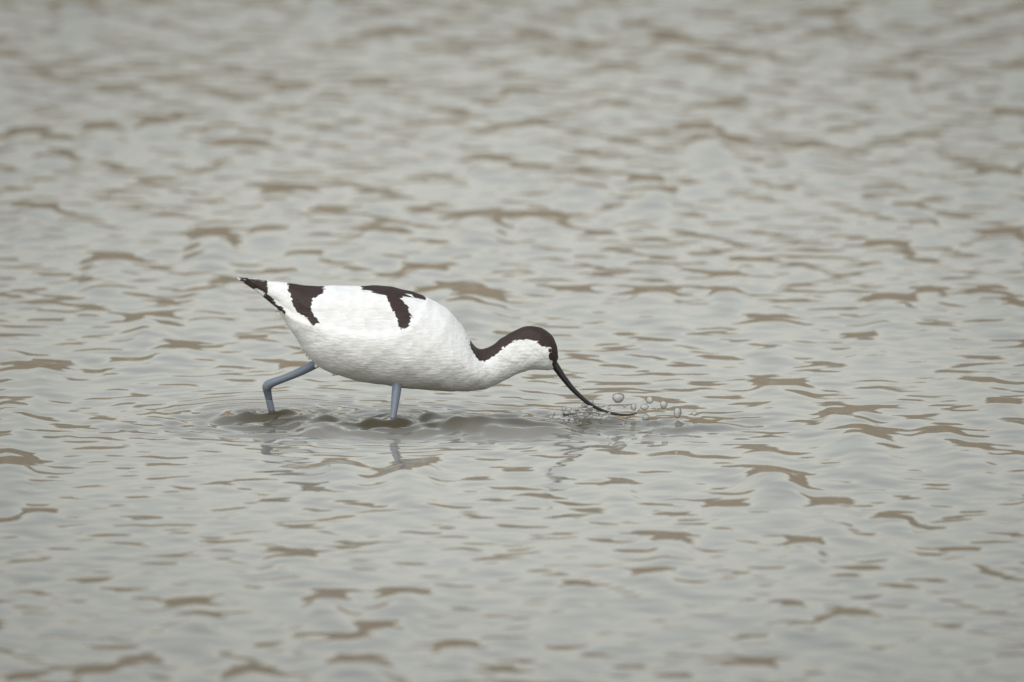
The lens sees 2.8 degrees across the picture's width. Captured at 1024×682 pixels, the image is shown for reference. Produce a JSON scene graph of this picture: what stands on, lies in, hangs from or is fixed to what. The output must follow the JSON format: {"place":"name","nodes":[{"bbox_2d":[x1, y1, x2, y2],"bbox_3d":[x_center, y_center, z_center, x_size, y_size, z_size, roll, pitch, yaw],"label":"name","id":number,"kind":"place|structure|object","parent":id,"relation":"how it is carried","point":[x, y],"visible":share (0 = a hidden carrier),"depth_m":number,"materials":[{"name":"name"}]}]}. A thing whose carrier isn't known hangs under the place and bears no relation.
{"place":"outdoors","nodes":[
{"label":"outdoors","id":0,"kind":"place"},
{"bbox_2d":[0,0,1023,681],"bbox_3d":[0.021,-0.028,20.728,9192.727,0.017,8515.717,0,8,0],"label":"water","id":1,"kind":"structure","parent":0,"point":[776,246],"depth_m":20.57,"materials":[{"name":"grey liquid"}]},
{"bbox_2d":[237,278,636,417],"bbox_3d":[-0.075,0.038,19.994,0.380,0.197,0.096,1,8,11],"label":"avocet","id":2,"kind":"object","parent":1,"relation":"on","point":[397,339],"visible":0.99,"depth_m":19.98,"materials":[{"name":"white"}]},
{"bbox_2d":[545,400,613,421],"bbox_3d":[0.066,0.069,20.009,0.070,0.022,0.044,0,8,0],"label":"foam","id":3,"kind":"object","parent":1,"relation":"on","point":[570,413],"visible":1,"depth_m":20.01,"materials":[{"name":"liquid"}]},
{"bbox_2d":[607,393,696,418],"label":"splash droplets","id":4,"kind":"object","parent":1,"relation":"on","point":[617,397],"visible":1,"depth_m":20.00,"materials":[{"name":"liquid"}]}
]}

